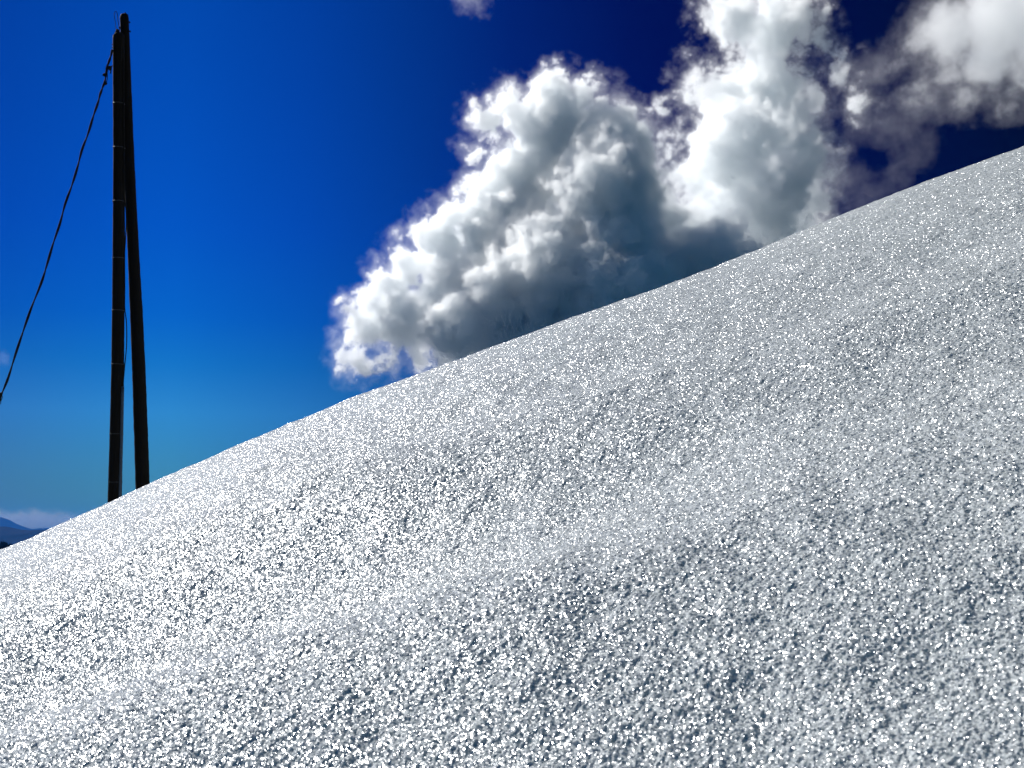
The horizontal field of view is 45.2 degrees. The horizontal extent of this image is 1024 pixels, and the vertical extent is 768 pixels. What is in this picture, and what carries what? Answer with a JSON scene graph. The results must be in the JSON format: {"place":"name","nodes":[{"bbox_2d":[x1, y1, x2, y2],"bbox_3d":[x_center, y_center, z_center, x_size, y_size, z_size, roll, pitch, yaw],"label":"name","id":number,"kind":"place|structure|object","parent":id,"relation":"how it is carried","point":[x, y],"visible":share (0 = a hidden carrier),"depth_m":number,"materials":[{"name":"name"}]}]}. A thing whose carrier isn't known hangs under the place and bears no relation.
{"place":"outdoors","nodes":[
{"label":"outdoors","id":0,"kind":"place"},
{"bbox_2d":[0,526,47,544],"bbox_3d":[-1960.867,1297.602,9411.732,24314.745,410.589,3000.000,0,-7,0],"label":"hills","id":1,"kind":"structure","parent":0,"point":[10,535],"depth_m":9188.22,"materials":[{"name":"blue"}]},
{"bbox_2d":[0,517,49,529],"bbox_3d":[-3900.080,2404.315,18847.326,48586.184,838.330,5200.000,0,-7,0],"label":"mountains","id":2,"kind":"structure","parent":0,"point":[4,522],"depth_m":18757.48,"materials":[{"name":"blue"}]},
{"bbox_2d":[0,146,1023,767],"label":"snow","id":3,"kind":"structure","parent":0,"point":[760,508],"depth_m":2.21,"materials":[{"name":"white snow"}]},
{"bbox_2d":[107,11,126,502],"bbox_3d":[-8.178,-1.137,25.337,0.649,13.726,0.304,0,-7,0],"label":"utility pole","id":4,"kind":"object","parent":3,"relation":"on","point":[116,434],"visible":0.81,"depth_m":25.38,"materials":[{"name":"brown wood"}]},
{"bbox_2d":[0,49,113,403],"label":"drop cable","id":5,"kind":"object","parent":4,"relation":"attached to","point":[107,68],"visible":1,"depth_m":25.51,"materials":[{"name":"metal"}]},
{"bbox_2d":[119,12,149,489],"bbox_3d":[-7.893,-1.267,25.857,1.249,13.681,0.290,0,-7,0],"label":"support pole","id":6,"kind":"object","parent":3,"relation":"on","point":[141,447],"visible":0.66,"depth_m":25.84,"materials":[{"name":"brown wood"}]},
{"bbox_2d":[0,0,1023,528],"label":"sky","id":7,"kind":"structure","parent":0,"point":[338,201],"materials":[{"name":"blue"}]},
{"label":"spur hill","id":8,"kind":"structure","parent":0,"visible":0},
{"bbox_2d":[0,540,12,548],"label":"woods","id":9,"kind":"object","parent":8,"relation":"on","point":[3,544],"visible":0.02,"depth_m":1235.27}
]}

